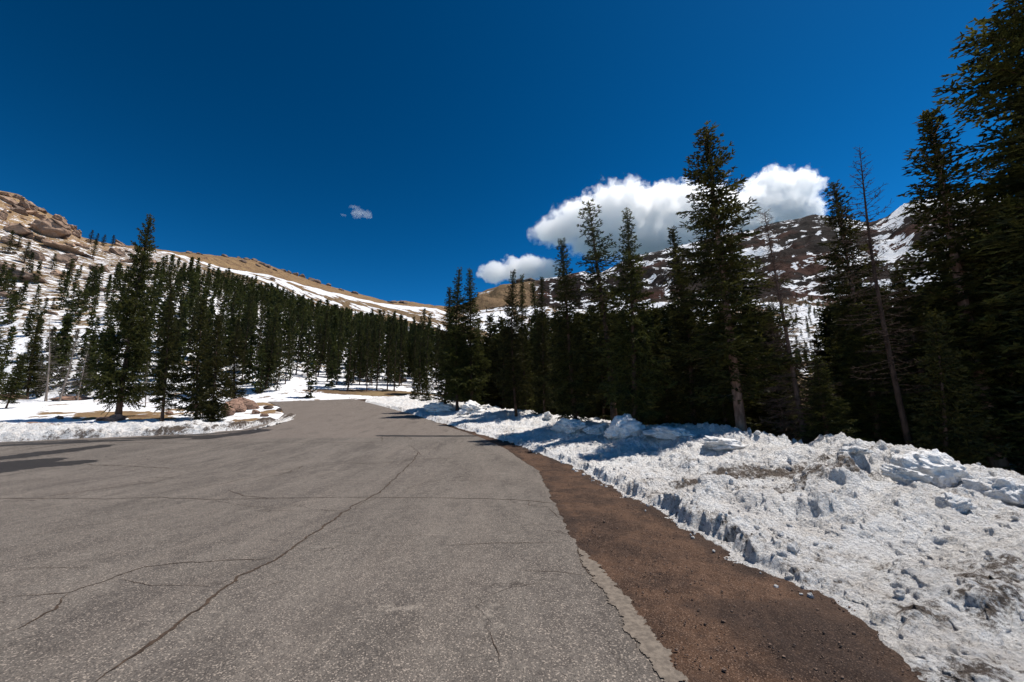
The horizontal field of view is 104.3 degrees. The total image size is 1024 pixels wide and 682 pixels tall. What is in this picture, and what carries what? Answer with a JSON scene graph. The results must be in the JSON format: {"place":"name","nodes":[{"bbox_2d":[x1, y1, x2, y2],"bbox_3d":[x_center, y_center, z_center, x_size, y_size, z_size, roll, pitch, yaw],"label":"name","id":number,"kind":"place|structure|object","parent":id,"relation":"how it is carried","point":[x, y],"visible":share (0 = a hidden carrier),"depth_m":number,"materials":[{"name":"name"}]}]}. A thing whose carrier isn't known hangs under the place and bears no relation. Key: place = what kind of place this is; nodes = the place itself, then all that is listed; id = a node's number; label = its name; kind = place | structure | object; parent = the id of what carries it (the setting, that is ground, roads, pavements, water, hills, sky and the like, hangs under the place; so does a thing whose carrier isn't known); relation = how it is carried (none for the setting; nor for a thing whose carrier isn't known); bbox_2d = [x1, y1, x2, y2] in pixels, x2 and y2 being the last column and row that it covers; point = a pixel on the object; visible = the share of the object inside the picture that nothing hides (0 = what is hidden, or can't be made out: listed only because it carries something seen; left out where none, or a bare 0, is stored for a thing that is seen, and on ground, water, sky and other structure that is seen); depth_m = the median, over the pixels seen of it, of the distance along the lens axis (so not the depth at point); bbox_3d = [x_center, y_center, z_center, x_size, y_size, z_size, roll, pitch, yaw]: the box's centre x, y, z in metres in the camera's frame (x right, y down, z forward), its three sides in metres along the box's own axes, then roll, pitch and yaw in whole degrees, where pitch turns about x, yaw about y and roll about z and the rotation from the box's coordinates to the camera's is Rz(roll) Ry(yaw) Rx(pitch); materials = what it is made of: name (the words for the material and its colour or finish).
{"place":"outdoors","nodes":[
{"label":"outdoors","id":0,"kind":"place"},
{"bbox_2d":[0,399,688,681],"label":"road","id":1,"kind":"structure","parent":0,"point":[344,540],"depth_m":4.49,"materials":[{"name":"asphalt"}]},
{"bbox_2d":[0,191,1019,469],"bbox_3d":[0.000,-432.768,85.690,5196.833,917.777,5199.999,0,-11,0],"label":"ground","id":2,"kind":"structure","parent":0,"point":[796,245],"depth_m":380.61,"materials":[{"name":"snow"}]},
{"bbox_2d":[0,296,14,389],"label":"spruce tree","id":3,"kind":"object","parent":2,"relation":"on","point":[2,359],"visible":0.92,"depth_m":34.06,"materials":[{"name":"green plant"}]},
{"bbox_2d":[0,230,16,254],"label":"spruce tree","id":4,"kind":"object","parent":2,"relation":"on","point":[9,248],"visible":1,"depth_m":109.45,"materials":[{"name":"green plant"}]},
{"bbox_2d":[0,354,29,408],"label":"spruce tree","id":5,"kind":"object","parent":2,"relation":"on","point":[8,396],"visible":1,"depth_m":32.96,"materials":[{"name":"green plant"}]},
{"bbox_2d":[3,223,33,236],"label":"granite boulder","id":6,"kind":"object","parent":2,"relation":"on","point":[21,229],"visible":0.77,"depth_m":129.03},
{"bbox_2d":[0,267,49,283],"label":"granite boulder","id":7,"kind":"object","parent":2,"relation":"on","point":[26,274],"visible":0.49,"depth_m":90.67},
{"bbox_2d":[6,315,45,399],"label":"spruce tree","id":8,"kind":"object","parent":2,"relation":"on","point":[29,386],"visible":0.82,"depth_m":44.40,"materials":[{"name":"green plant"}]},
{"bbox_2d":[18,199,37,210],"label":"granite boulder","id":9,"kind":"object","parent":2,"relation":"on","point":[27,205],"visible":0.52,"depth_m":154.20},
{"bbox_2d":[34,317,62,400],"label":"dead tree","id":10,"kind":"object","parent":2,"relation":"on","point":[48,377],"visible":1,"depth_m":41.30,"materials":[{"name":"grey wood"}]},
{"bbox_2d":[30,218,71,238],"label":"granite boulder","id":11,"kind":"object","parent":2,"relation":"on","point":[51,227],"visible":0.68,"depth_m":140.39,"materials":[{"name":"stone"}]},
{"bbox_2d":[48,328,82,400],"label":"dead tree","id":12,"kind":"object","parent":2,"relation":"on","point":[64,384],"visible":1,"depth_m":40.25,"materials":[{"name":"grey wood"}]},
{"bbox_2d":[54,253,77,263],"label":"granite boulder","id":13,"kind":"object","parent":2,"relation":"on","point":[64,258],"visible":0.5,"depth_m":122.19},
{"bbox_2d":[41,238,94,258],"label":"granite boulder","id":14,"kind":"object","parent":2,"relation":"on","point":[55,245],"visible":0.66,"depth_m":132.62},
{"bbox_2d":[49,396,91,400],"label":"boulder","id":15,"kind":"object","parent":2,"relation":"on","point":[69,398],"visible":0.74,"depth_m":41.26,"materials":[{"name":"stone"}]},
{"bbox_2d":[74,214,160,414],"bbox_3d":[-26.776,-2.154,28.225,3.846,15.174,3.858,-4,-12,17],"label":"spruce tree","id":16,"kind":"object","parent":2,"relation":"on","point":[120,395],"visible":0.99,"depth_m":27.63,"materials":[{"name":"green plant"}]},
{"bbox_2d":[0,413,294,441],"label":"snow bank","id":17,"kind":"structure","parent":2,"relation":"on","point":[20,431],"depth_m":20.45,"materials":[{"name":"snow"}]},
{"bbox_2d":[140,277,186,420],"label":"spruce tree","id":18,"kind":"object","parent":2,"relation":"on","point":[164,390],"visible":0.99,"depth_m":26.12,"materials":[{"name":"green plant"}]},
{"bbox_2d":[182,299,197,356],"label":"spruce tree","id":19,"kind":"object","parent":2,"relation":"on","point":[193,313],"visible":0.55,"depth_m":56.72,"materials":[{"name":"green plant"}]},
{"bbox_2d":[170,297,216,418],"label":"spruce tree","id":20,"kind":"object","parent":2,"relation":"on","point":[192,401],"visible":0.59,"depth_m":26.92,"materials":[{"name":"green plant"}]},
{"bbox_2d":[191,312,235,420],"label":"spruce tree","id":21,"kind":"object","parent":2,"relation":"on","point":[217,364],"visible":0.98,"depth_m":25.60,"materials":[{"name":"green plant"}]},
{"bbox_2d":[201,397,226,421],"bbox_3d":[-18.956,4.426,25.409,1.541,1.697,1.933,2,-13,-29],"label":"spruce bush","id":22,"kind":"object","parent":2,"relation":"on","point":[214,416],"visible":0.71,"depth_m":25.13,"materials":[{"name":"green plant"}]},
{"bbox_2d":[209,310,231,383],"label":"spruce tree","id":23,"kind":"object","parent":2,"relation":"on","point":[228,322],"visible":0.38,"depth_m":46.73,"materials":[{"name":"green plant"}]},
{"bbox_2d":[219,319,252,401],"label":"spruce tree","id":24,"kind":"object","parent":2,"relation":"on","point":[236,366],"visible":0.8,"depth_m":33.63,"materials":[{"name":"green plant"}]},
{"bbox_2d":[228,399,246,411],"bbox_3d":[-21.049,5.016,30.471,1.277,1.205,1.569,-9,-20,38],"label":"boulder","id":25,"kind":"object","parent":2,"relation":"on","point":[238,405],"visible":0.57,"depth_m":30.23,"materials":[{"name":"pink stone"}]},
{"bbox_2d":[238,308,252,377],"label":"spruce tree","id":26,"kind":"object","parent":2,"relation":"on","point":[247,327],"visible":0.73,"depth_m":50.29,"materials":[{"name":"green plant"}]},
{"bbox_2d":[236,397,259,409],"bbox_3d":[-21.756,5.277,32.580,1.895,1.243,1.556,6,-11,1],"label":"boulder","id":27,"kind":"object","parent":2,"relation":"on","point":[250,404],"visible":0.54,"depth_m":32.16,"materials":[{"name":"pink stone"}]},
{"bbox_2d":[240,301,258,365],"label":"spruce tree","id":28,"kind":"object","parent":2,"relation":"on","point":[254,310],"visible":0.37,"depth_m":53.98,"materials":[{"name":"green plant"}]},
{"bbox_2d":[252,305,265,371],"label":"spruce tree","id":29,"kind":"object","parent":2,"relation":"on","point":[260,330],"visible":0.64,"depth_m":53.98,"materials":[{"name":"green plant"}]},
{"bbox_2d":[255,320,274,390],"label":"spruce tree","id":30,"kind":"object","parent":2,"relation":"on","point":[270,328],"visible":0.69,"depth_m":46.49,"materials":[{"name":"green plant"}]},
{"bbox_2d":[262,319,278,388],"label":"spruce tree","id":31,"kind":"object","parent":2,"relation":"on","point":[276,345],"visible":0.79,"depth_m":46.93,"materials":[{"name":"green plant"}]},
{"bbox_2d":[262,304,280,389],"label":"spruce tree","id":32,"kind":"object","parent":2,"relation":"on","point":[274,317],"visible":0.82,"depth_m":47.07,"materials":[{"name":"green plant"}]},
{"bbox_2d":[272,334,285,390],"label":"spruce tree","id":33,"kind":"object","parent":2,"relation":"on","point":[279,369],"visible":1,"depth_m":45.94,"materials":[{"name":"green plant"}]},
{"bbox_2d":[280,326,292,383],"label":"spruce tree","id":34,"kind":"object","parent":2,"relation":"on","point":[287,353],"visible":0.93,"depth_m":49.21,"materials":[{"name":"green plant"}]},
{"bbox_2d":[285,327,296,380],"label":"spruce tree","id":35,"kind":"object","parent":2,"relation":"on","point":[292,352],"visible":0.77,"depth_m":51.40,"materials":[{"name":"green plant"}]},
{"bbox_2d":[291,300,307,374],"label":"spruce tree","id":36,"kind":"object","parent":2,"relation":"on","point":[301,349],"visible":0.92,"depth_m":56.51,"materials":[{"name":"green plant"}]},
{"bbox_2d":[302,311,315,375],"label":"spruce tree","id":37,"kind":"object","parent":2,"relation":"on","point":[309,343],"visible":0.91,"depth_m":56.18,"materials":[{"name":"green plant"}]},
{"bbox_2d":[312,324,322,377],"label":"spruce tree","id":38,"kind":"object","parent":2,"relation":"on","point":[318,344],"visible":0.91,"depth_m":55.27,"materials":[{"name":"green plant"}]},
{"bbox_2d":[317,310,329,375],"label":"spruce tree","id":39,"kind":"object","parent":2,"relation":"on","point":[325,332],"visible":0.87,"depth_m":58.41,"materials":[{"name":"green plant"}]},
{"bbox_2d":[334,332,342,384],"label":"spruce tree","id":40,"kind":"object","parent":2,"relation":"on","point":[339,348],"visible":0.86,"depth_m":52.28,"materials":[{"name":"green plant"}]},
{"bbox_2d":[341,320,358,389],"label":"spruce tree","id":41,"kind":"object","parent":2,"relation":"on","point":[351,349],"visible":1,"depth_m":49.80,"materials":[{"name":"green plant"}]},
{"bbox_2d":[350,319,362,382],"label":"spruce tree","id":42,"kind":"object","parent":2,"relation":"on","point":[358,345],"visible":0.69,"depth_m":54.55,"materials":[{"name":"green plant"}]},
{"bbox_2d":[355,324,365,384],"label":"spruce tree","id":43,"kind":"object","parent":2,"relation":"on","point":[361,353],"visible":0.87,"depth_m":53.62,"materials":[{"name":"green plant"}]},
{"bbox_2d":[360,329,373,390],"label":"spruce tree","id":44,"kind":"object","parent":2,"relation":"on","point":[367,356],"visible":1,"depth_m":49.71,"materials":[{"name":"green plant"}]},
{"bbox_2d":[368,321,377,385],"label":"spruce tree","id":45,"kind":"object","parent":2,"relation":"on","point":[373,348],"visible":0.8,"depth_m":54.11,"materials":[{"name":"green plant"}]},
{"bbox_2d":[371,309,384,389],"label":"spruce tree","id":46,"kind":"object","parent":2,"relation":"on","point":[379,344],"visible":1,"depth_m":51.48,"materials":[{"name":"green plant"}]},
{"bbox_2d":[383,324,392,389],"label":"spruce tree","id":47,"kind":"object","parent":2,"relation":"on","point":[388,354],"visible":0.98,"depth_m":52.12,"materials":[{"name":"green plant"}]},
{"bbox_2d":[383,315,397,376],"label":"spruce tree","id":48,"kind":"object","parent":2,"relation":"on","point":[393,317],"visible":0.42,"depth_m":57.71,"materials":[{"name":"green plant"}]},
{"bbox_2d":[389,320,400,390],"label":"spruce tree","id":49,"kind":"object","parent":2,"relation":"on","point":[394,368],"visible":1,"depth_m":51.39,"materials":[{"name":"green plant"}]},
{"bbox_2d":[395,315,407,385],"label":"spruce tree","id":50,"kind":"object","parent":2,"relation":"on","point":[403,353],"visible":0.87,"depth_m":55.72,"materials":[{"name":"green plant"}]},
{"bbox_2d":[409,369,420,398],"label":"spruce tree","id":51,"kind":"object","parent":2,"relation":"on","point":[414,391],"visible":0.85,"depth_m":39.83,"materials":[{"name":"green plant"}]},
{"bbox_2d":[0,251,837,397],"bbox_3d":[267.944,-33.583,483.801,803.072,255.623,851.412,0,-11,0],"label":"forest","id":52,"kind":"object","parent":2,"relation":"on","point":[230,286],"visible":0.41,"depth_m":74.31,"materials":[{"name":"plant"}]},
{"bbox_2d":[414,321,425,393],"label":"spruce tree","id":53,"kind":"object","parent":2,"relation":"on","point":[420,354],"visible":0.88,"depth_m":49.66,"materials":[{"name":"green plant"}]},
{"bbox_2d":[418,372,432,400],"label":"spruce tree","id":54,"kind":"object","parent":2,"relation":"on","point":[426,384],"visible":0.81,"depth_m":37.76,"materials":[{"name":"green plant"}]},
{"bbox_2d":[420,314,434,392],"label":"spruce tree","id":55,"kind":"object","parent":2,"relation":"on","point":[427,334],"visible":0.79,"depth_m":50.29,"materials":[{"name":"green plant"}]},
{"bbox_2d":[432,325,441,385],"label":"spruce tree","id":56,"kind":"object","parent":2,"relation":"on","point":[438,335],"visible":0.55,"depth_m":59.50,"materials":[{"name":"green plant"}]},
{"bbox_2d":[430,287,458,403],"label":"spruce tree","id":57,"kind":"object","parent":2,"relation":"on","point":[441,381],"visible":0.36,"depth_m":32.03,"materials":[{"name":"green plant"}]},
{"bbox_2d":[435,267,475,410],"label":"spruce tree","id":58,"kind":"object","parent":2,"relation":"on","point":[453,332],"visible":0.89,"depth_m":29.80,"materials":[{"name":"green plant"}]},
{"bbox_2d":[449,267,491,403],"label":"spruce tree","id":59,"kind":"object","parent":2,"relation":"on","point":[470,332],"visible":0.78,"depth_m":30.11,"materials":[{"name":"green plant"}]},
{"bbox_2d":[493,269,535,416],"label":"spruce tree","id":60,"kind":"object","parent":2,"relation":"on","point":[508,373],"visible":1,"depth_m":25.94,"materials":[{"name":"green plant"}]},
{"bbox_2d":[510,274,537,409],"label":"spruce tree","id":61,"kind":"object","parent":2,"relation":"on","point":[524,327],"visible":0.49,"depth_m":27.84,"materials":[{"name":"green plant"}]},
{"bbox_2d":[530,277,558,414],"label":"spruce tree","id":62,"kind":"object","parent":2,"relation":"on","point":[539,369],"visible":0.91,"depth_m":25.01,"materials":[{"name":"green plant"}]},
{"bbox_2d":[528,282,564,415],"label":"spruce tree","id":63,"kind":"object","parent":2,"relation":"on","point":[534,341],"visible":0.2,"depth_m":31.64,"materials":[{"name":"green plant"}]},
{"bbox_2d":[538,238,605,421],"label":"spruce tree","id":64,"kind":"object","parent":2,"relation":"on","point":[573,386],"visible":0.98,"depth_m":20.13,"materials":[{"name":"green plant"}]},
{"bbox_2d":[573,199,631,420],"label":"spruce tree","id":65,"kind":"object","parent":2,"relation":"on","point":[596,256],"visible":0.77,"depth_m":20.18,"materials":[{"name":"green plant"}]},
{"bbox_2d":[603,325,665,424],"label":"spruce tree","id":66,"kind":"object","parent":2,"relation":"on","point":[640,420],"visible":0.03,"depth_m":22.11,"materials":[{"name":"green plant"}]},
{"bbox_2d":[594,208,676,424],"bbox_3d":[5.539,-0.752,18.165,3.632,11.268,3.078,-1,-11,10],"label":"spruce tree","id":67,"kind":"object","parent":2,"relation":"on","point":[638,336],"visible":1,"depth_m":17.83,"materials":[{"name":"green plant"}]},
{"bbox_2d":[646,355,689,424],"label":"spruce tree","id":68,"kind":"object","parent":2,"relation":"on","point":[666,400],"visible":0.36,"depth_m":19.17,"materials":[{"name":"green plant"}]},
{"bbox_2d":[658,226,720,424],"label":"spruce tree","id":69,"kind":"object","parent":2,"relation":"on","point":[681,336],"visible":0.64,"depth_m":17.96,"materials":[{"name":"green plant"}]},
{"bbox_2d":[365,394,1023,681],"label":"snow bank","id":70,"kind":"structure","parent":2,"relation":"on","point":[956,614],"depth_m":5.22,"materials":[{"name":"snow"}]},
{"bbox_2d":[423,402,455,411],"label":"snow chunk","id":71,"kind":"object","parent":70,"relation":"on","point":[437,407],"visible":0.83,"depth_m":29.65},
{"bbox_2d":[458,400,486,414],"bbox_3d":[-2.676,4.851,28.114,1.871,1.346,2.248,-3,-12,16],"label":"snow chunk","id":72,"kind":"object","parent":70,"relation":"on","point":[470,407],"visible":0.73,"depth_m":27.54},
{"bbox_2d":[550,418,588,433],"bbox_3d":[2.699,4.067,18.625,1.266,0.909,2.145,3,-12,-16],"label":"snow chunk","id":73,"kind":"object","parent":70,"relation":"on","point":[566,425],"visible":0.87,"depth_m":18.19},
{"bbox_2d":[583,423,608,434],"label":"snow chunk","id":74,"kind":"object","parent":70,"relation":"on","point":[598,429],"visible":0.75,"depth_m":17.34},
{"bbox_2d":[603,414,645,439],"bbox_3d":[4.597,3.568,15.999,1.608,1.130,1.708,-11,1,44],"label":"snow chunk","id":75,"kind":"object","parent":70,"relation":"on","point":[625,425],"visible":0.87,"depth_m":15.63,"materials":[{"name":"snow"}]},
{"bbox_2d":[642,426,696,440],"bbox_3d":[5.742,3.375,14.368,1.373,0.608,2.019,8,-8,-36],"label":"snow chunk","id":76,"kind":"object","parent":70,"relation":"on","point":[665,432],"visible":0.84,"depth_m":14.09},
{"bbox_2d":[702,435,747,450],"bbox_3d":[6.290,3.109,11.870,1.462,0.488,1.275,13,-16,-28],"label":"snow chunk","id":77,"kind":"object","parent":70,"relation":"on","point":[716,443],"visible":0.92,"depth_m":11.57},
{"bbox_2d":[499,430,1018,600],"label":"snow crumbs","id":78,"kind":"object","parent":70,"relation":"on","point":[898,592],"visible":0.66,"depth_m":5.61,"materials":[{"name":"snow"}]},
{"bbox_2d":[837,446,873,454],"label":"snow chunk","id":79,"kind":"object","parent":70,"relation":"on","point":[855,450],"visible":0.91,"depth_m":7.55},
{"bbox_2d":[879,463,933,482],"bbox_3d":[6.519,2.240,6.613,0.421,0.309,0.668,5,-1,-22],"label":"snow chunk","id":80,"kind":"object","parent":70,"relation":"on","point":[895,473],"visible":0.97,"depth_m":6.53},
{"bbox_2d":[889,449,974,488],"bbox_3d":[7.427,2.284,7.071,1.198,0.785,0.911,14,-11,3],"label":"snow chunk","id":81,"kind":"object","parent":70,"relation":"on","point":[944,470],"visible":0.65,"depth_m":6.82,"materials":[{"name":"snow"}]},
{"bbox_2d":[934,492,976,513],"bbox_3d":[5.950,2.182,5.327,0.436,0.299,0.372,-3,-12,13],"label":"snow chunk","id":82,"kind":"object","parent":70,"relation":"on","point":[961,504],"visible":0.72,"depth_m":5.26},
{"bbox_2d":[959,476,1023,507],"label":"snow chunk","id":83,"kind":"object","parent":70,"relation":"on","point":[1009,490],"visible":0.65,"depth_m":5.71,"materials":[{"name":"snow"}]},
{"bbox_2d":[473,281,940,441],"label":"forest","id":84,"kind":"object","parent":2,"relation":"on","point":[493,398],"visible":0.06,"depth_m":31.86,"materials":[{"name":"plant"}]},
{"bbox_2d":[701,361,761,433],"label":"spruce tree","id":85,"kind":"object","parent":2,"relation":"on","point":[722,415],"visible":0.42,"depth_m":16.19,"materials":[{"name":"green plant"}]},
{"bbox_2d":[660,120,813,430],"bbox_3d":[8.777,-2.471,16.505,5.138,14.457,4.905,-8,-13,32],"label":"spruce tree","id":86,"kind":"object","parent":2,"relation":"on","point":[731,336],"visible":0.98,"depth_m":15.96,"materials":[{"name":"green plant"}]},
{"bbox_2d":[714,306,762,430],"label":"spruce tree","id":87,"kind":"object","parent":2,"relation":"on","point":[747,372],"visible":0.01,"depth_m":32.70,"materials":[{"name":"green plant"}]},
{"bbox_2d":[756,315,801,434],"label":"spruce tree","id":88,"kind":"object","parent":2,"relation":"on","point":[770,338],"visible":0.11,"depth_m":24.95,"materials":[{"name":"green plant"}]},
{"bbox_2d":[749,344,811,441],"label":"spruce tree","id":89,"kind":"object","parent":2,"relation":"on","point":[777,430],"visible":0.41,"depth_m":16.85,"materials":[{"name":"green plant"}]},
{"bbox_2d":[754,209,842,442],"bbox_3d":[10.166,-0.361,14.813,2.827,10.093,2.793,-9,-13,32],"label":"dead tree","id":90,"kind":"object","parent":2,"relation":"on","point":[796,394],"visible":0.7,"depth_m":14.73,"materials":[{"name":"plant"}]},
{"bbox_2d":[796,355,874,443],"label":"spruce tree","id":91,"kind":"object","parent":2,"relation":"on","point":[830,413],"visible":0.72,"depth_m":12.71,"materials":[{"name":"green plant"}]},
{"bbox_2d":[823,346,882,440],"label":"spruce tree","id":92,"kind":"object","parent":2,"relation":"on","point":[840,393],"visible":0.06,"depth_m":16.40,"materials":[{"name":"green plant"}]},
{"bbox_2d":[814,180,930,438],"bbox_3d":[12.841,-0.687,14.740,3.247,11.472,3.100,2,-12,-25],"label":"spruce tree","id":93,"kind":"object","parent":2,"relation":"on","point":[844,232],"visible":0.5,"depth_m":14.88,"materials":[{"name":"green plant"}]},
{"bbox_2d":[810,303,949,448],"bbox_3d":[12.249,1.669,13.498,3.638,6.000,3.084,-6,-13,33],"label":"spruce tree","id":94,"kind":"object","parent":2,"relation":"on","point":[888,404],"visible":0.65,"depth_m":13.42,"materials":[{"name":"green plant"}]},
{"bbox_2d":[836,146,941,444],"bbox_3d":[11.570,-1.182,12.557,2.262,11.227,2.104,-6,-13,32],"label":"dead tree","id":95,"kind":"object","parent":2,"relation":"on","point":[895,383],"visible":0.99,"depth_m":12.48,"materials":[{"name":"wood"}]},
{"bbox_2d":[864,267,1023,465],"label":"spruce tree","id":96,"kind":"object","parent":2,"relation":"on","point":[911,326],"visible":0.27,"depth_m":13.46,"materials":[{"name":"green plant"}]},
{"bbox_2d":[888,105,1023,470],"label":"spruce tree","id":97,"kind":"object","parent":2,"relation":"on","point":[943,191],"visible":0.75,"depth_m":14.12,"materials":[{"name":"green plant"}]},
{"bbox_2d":[898,309,1014,465],"bbox_3d":[12.299,1.661,11.334,1.971,5.306,2.472,8,-11,2],"label":"spruce tree","id":98,"kind":"object","parent":2,"relation":"on","point":[958,448],"visible":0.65,"depth_m":11.16,"materials":[{"name":"green plant"}]},
{"bbox_2d":[892,0,1023,472],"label":"spruce tree","id":99,"kind":"object","parent":2,"relation":"on","point":[1005,72],"visible":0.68,"depth_m":14.11,"materials":[{"name":"green plant"}]},
{"bbox_2d":[956,87,1023,406],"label":"spruce tree","id":100,"kind":"object","parent":2,"relation":"on","point":[993,168],"visible":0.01,"depth_m":18.34,"materials":[{"name":"green plant"}]},
{"bbox_2d":[0,0,1023,305],"label":"sky","id":101,"kind":"structure","parent":0,"point":[384,150],"materials":[{"name":"blue"}]},
{"bbox_2d":[356,399,926,681],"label":"dirt shoulder","id":102,"kind":"object","parent":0,"point":[789,618],"visible":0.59,"depth_m":3.58},
{"bbox_2d":[540,473,925,681],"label":"gravel","id":103,"kind":"structure","parent":102,"relation":"on","point":[770,644],"depth_m":3.63,"materials":[{"name":"gravel"}]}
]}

